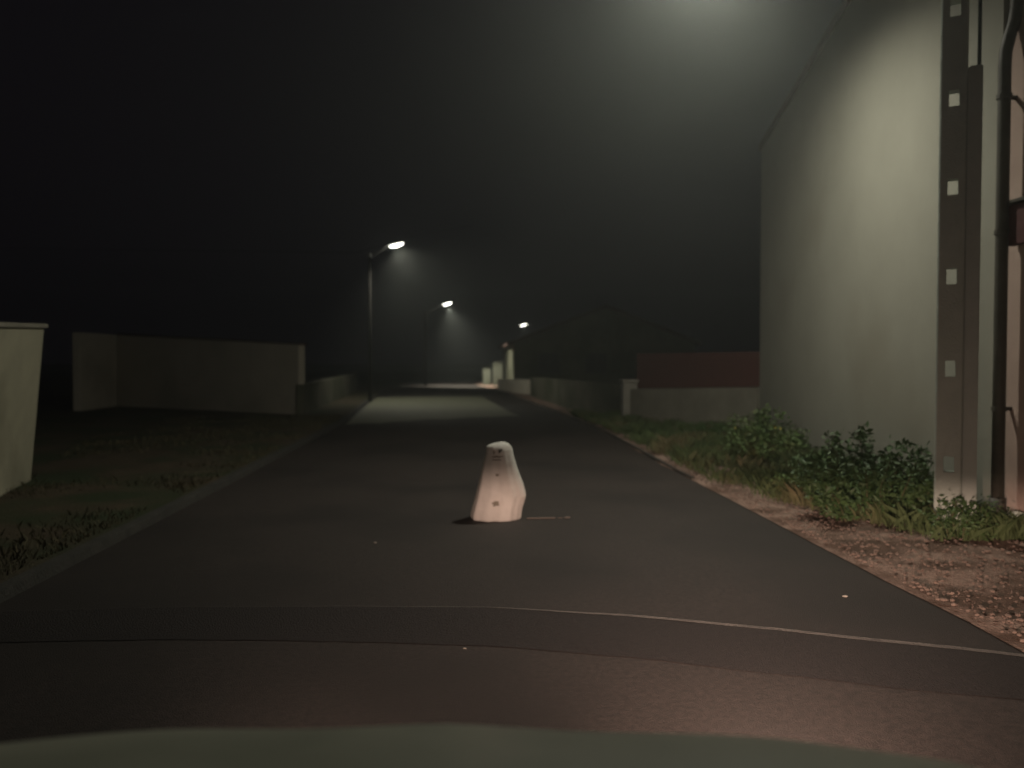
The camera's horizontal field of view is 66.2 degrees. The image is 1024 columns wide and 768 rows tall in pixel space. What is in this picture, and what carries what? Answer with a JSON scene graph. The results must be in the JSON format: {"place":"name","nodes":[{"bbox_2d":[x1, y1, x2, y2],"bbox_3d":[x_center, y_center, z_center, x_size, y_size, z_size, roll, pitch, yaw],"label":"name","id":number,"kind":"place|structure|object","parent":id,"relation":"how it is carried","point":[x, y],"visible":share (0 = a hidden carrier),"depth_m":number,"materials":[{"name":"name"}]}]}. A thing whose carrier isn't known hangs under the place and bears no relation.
{"place":"outdoors","nodes":[
{"label":"outdoors","id":0,"kind":"place"},
{"bbox_2d":[0,381,413,582],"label":"verge","id":1,"kind":"structure","parent":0,"point":[61,426],"depth_m":10.78,"materials":[{"name":"green plant"}]},
{"bbox_2d":[0,322,47,495],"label":"courtyard wall","id":2,"kind":"structure","parent":1,"relation":"on","point":[21,344],"depth_m":8.29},
{"bbox_2d":[72,333,306,413],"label":"yard wall","id":3,"kind":"structure","parent":1,"relation":"on","point":[170,372],"depth_m":22.18,"materials":[{"name":"concrete"}]},
{"bbox_2d":[296,373,356,414],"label":"boundary wall","id":4,"kind":"structure","parent":1,"relation":"on","point":[313,395],"depth_m":24.02,"materials":[{"name":"grey concrete"}]},
{"bbox_2d":[0,0,842,363],"label":"sky","id":5,"kind":"structure","parent":0,"point":[592,154],"materials":[{"name":"black"}]},
{"bbox_2d":[345,396,518,424],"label":"resurfaced road","id":6,"kind":"structure","parent":0,"point":[385,409],"depth_m":22.83,"materials":[{"name":"grey asphalt"}]},
{"bbox_2d":[38,364,971,623],"bbox_3d":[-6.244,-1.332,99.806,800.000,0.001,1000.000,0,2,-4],"label":"ground","id":7,"kind":"structure","parent":0,"point":[55,380],"depth_m":110.02,"materials":[{"name":"soil"}]},
{"bbox_2d":[483,368,490,384],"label":"gate pillar","id":8,"kind":"structure","parent":7,"relation":"on","point":[486,376],"depth_m":48.38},
{"bbox_2d":[493,362,502,385],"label":"gate pillar","id":9,"kind":"structure","parent":7,"relation":"on","point":[497,370],"depth_m":46.40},
{"bbox_2d":[619,379,638,416],"bbox_3d":[2.653,0.419,17.785,0.380,1.045,0.360,0,2,-4],"label":"gate post","id":10,"kind":"object","parent":7,"relation":"on","point":[627,385],"visible":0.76,"depth_m":17.63,"materials":[{"name":"concrete"}]},
{"bbox_2d":[0,374,1023,767],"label":"road","id":11,"kind":"structure","parent":0,"point":[308,524],"depth_m":4.62,"materials":[{"name":"grey asphalt"}]},
{"bbox_2d":[0,381,416,602],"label":"kerb","id":12,"kind":"structure","parent":11,"relation":"on","point":[22,582],"depth_m":6.44,"materials":[{"name":"concrete"}]},
{"bbox_2d":[367,241,403,401],"bbox_3d":[-4.466,-2.149,27.771,1.345,5.769,0.281,0,2,3],"label":"street lamp","id":13,"kind":"object","parent":11,"relation":"on","point":[394,244],"visible":0.96,"depth_m":27.79,"materials":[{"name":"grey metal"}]},
{"bbox_2d":[423,301,451,385],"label":"street lamp","id":14,"kind":"object","parent":11,"relation":"on","point":[425,362],"visible":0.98,"depth_m":44.83,"materials":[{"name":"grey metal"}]},
{"bbox_2d":[0,724,973,767],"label":"car","id":15,"kind":"object","parent":11,"relation":"on","point":[438,746],"visible":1,"depth_m":1.12,"materials":[{"name":"paint"}]},
{"bbox_2d":[470,442,525,521],"bbox_3d":[-0.121,0.846,6.919,0.494,0.673,0.384,0,2,-4],"label":"concrete barrier","id":16,"kind":"object","parent":11,"relation":"on","point":[500,495],"visible":1,"depth_m":6.79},
{"bbox_2d":[0,607,1023,698],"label":"trench patch","id":17,"kind":"object","parent":11,"relation":"on","point":[933,669],"visible":1,"depth_m":3.93,"materials":[{"name":"grey asphalt"}]},
{"bbox_2d":[23,606,1023,656],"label":"worn edge strip","id":18,"kind":"object","parent":17,"relation":"on","point":[859,638],"visible":1,"depth_m":4.04,"materials":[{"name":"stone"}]},
{"bbox_2d":[526,516,569,518],"bbox_3d":[0.319,1.171,6.873,0.388,0.012,0.035,0,2,-7],"label":"wooden slat","id":19,"kind":"object","parent":11,"relation":"on","point":[546,517],"visible":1,"depth_m":6.86,"materials":[{"name":"brown wood"}]},
{"bbox_2d":[475,384,694,478],"bbox_3d":[-0.181,0.511,32.682,0.687,0.082,46.838,0,2,-7],"label":"edge strip","id":20,"kind":"object","parent":11,"relation":"on","point":[651,456],"visible":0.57,"depth_m":13.70,"materials":[{"name":"concrete"}]},
{"bbox_2d":[475,382,1023,651],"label":"verge","id":21,"kind":"structure","parent":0,"point":[887,573],"depth_m":5.53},
{"bbox_2d":[497,379,529,394],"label":"boundary wall","id":22,"kind":"structure","parent":21,"relation":"on","point":[521,386],"depth_m":36.15,"materials":[{"name":"grey concrete"}]},
{"bbox_2d":[530,377,620,413],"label":"boundary wall","id":23,"kind":"structure","parent":21,"relation":"on","point":[589,396],"depth_m":22.33,"materials":[{"name":"grey concrete"}]},
{"bbox_2d":[498,304,701,384],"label":"bungalow","id":24,"kind":"object","parent":21,"relation":"on","point":[605,343],"visible":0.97,"depth_m":43.32,"materials":[{"name":"paint"}]},
{"bbox_2d":[538,352,560,374],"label":"window","id":25,"kind":"structure","parent":24,"relation":"in","point":[548,363],"depth_m":43.18,"materials":[{"name":"black glass"}]},
{"bbox_2d":[585,352,607,374],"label":"window","id":26,"kind":"structure","parent":24,"relation":"in","point":[595,363],"depth_m":43.34,"materials":[{"name":"black glass"}]},
{"bbox_2d":[630,352,759,428],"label":"garden wall","id":27,"kind":"structure","parent":21,"relation":"on","point":[682,376],"depth_m":15.81,"materials":[{"name":"grey concrete"}]},
{"bbox_2d":[667,419,746,433],"bbox_3d":[3.529,0.834,13.816,1.662,0.434,0.818,0,2,-4],"label":"weed bush","id":28,"kind":"object","parent":21,"relation":"on","point":[699,427],"visible":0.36,"depth_m":13.66,"materials":[{"name":"green plant"}]},
{"bbox_2d":[719,403,810,462],"bbox_3d":[3.419,0.690,10.543,1.289,0.870,0.975,0,2,-4],"label":"weed bush","id":29,"kind":"object","parent":21,"relation":"on","point":[757,446],"visible":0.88,"depth_m":10.49,"materials":[{"name":"green plant"}]},
{"bbox_2d":[765,450,872,492],"bbox_3d":[3.183,0.925,7.947,0.874,0.524,0.980,2,2,45],"label":"weed bush","id":30,"kind":"object","parent":21,"relation":"on","point":[776,476],"visible":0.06,"depth_m":7.93,"materials":[{"name":"green plant"}]},
{"bbox_2d":[659,458,1023,642],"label":"leaf litter","id":31,"kind":"object","parent":21,"relation":"on","point":[875,551],"visible":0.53,"depth_m":5.70,"materials":[{"name":"brown plant"}]},
{"bbox_2d":[782,421,933,524],"bbox_3d":[3.139,0.793,6.957,1.422,0.921,1.080,0,2,-4],"label":"weed bush","id":32,"kind":"object","parent":21,"relation":"on","point":[885,473],"visible":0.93,"depth_m":6.85,"materials":[{"name":"green plant"}]},
{"bbox_2d":[759,0,1009,504],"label":"gabled house","id":33,"kind":"structure","parent":21,"relation":"on","point":[849,145],"depth_m":9.37,"materials":[{"name":"paint"}]},
{"bbox_2d":[933,0,982,536],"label":"utility pole","id":34,"kind":"object","parent":21,"relation":"on","point":[958,249],"visible":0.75,"depth_m":6.13,"materials":[{"name":"concrete"}]},
{"bbox_2d":[911,488,1009,541],"bbox_3d":[3.513,1.023,6.107,0.677,0.432,0.457,-1,2,-23],"label":"weed bush","id":35,"kind":"object","parent":21,"relation":"on","point":[964,516],"visible":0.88,"depth_m":6.08,"materials":[{"name":"green plant"}]},
{"bbox_2d":[1004,0,1023,513],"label":"pink house","id":36,"kind":"structure","parent":21,"relation":"on","point":[1014,466],"depth_m":6.42,"materials":[{"name":"paint"}]},
{"bbox_2d":[989,0,1022,514],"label":"downpipe","id":37,"kind":"object","parent":36,"relation":"attached to","point":[1005,96],"visible":0.88,"depth_m":6.41,"materials":[{"name":"metal"}]},
{"bbox_2d":[1011,511,1023,517],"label":"stone","id":38,"kind":"object","parent":21,"relation":"on","point":[1015,512],"visible":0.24,"depth_m":6.28,"materials":[{"name":"grey stone"}]},
{"bbox_2d":[567,408,1023,540],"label":"verge grass","id":39,"kind":"structure","parent":0,"point":[704,449],"depth_m":9.43,"materials":[{"name":"green plant"}]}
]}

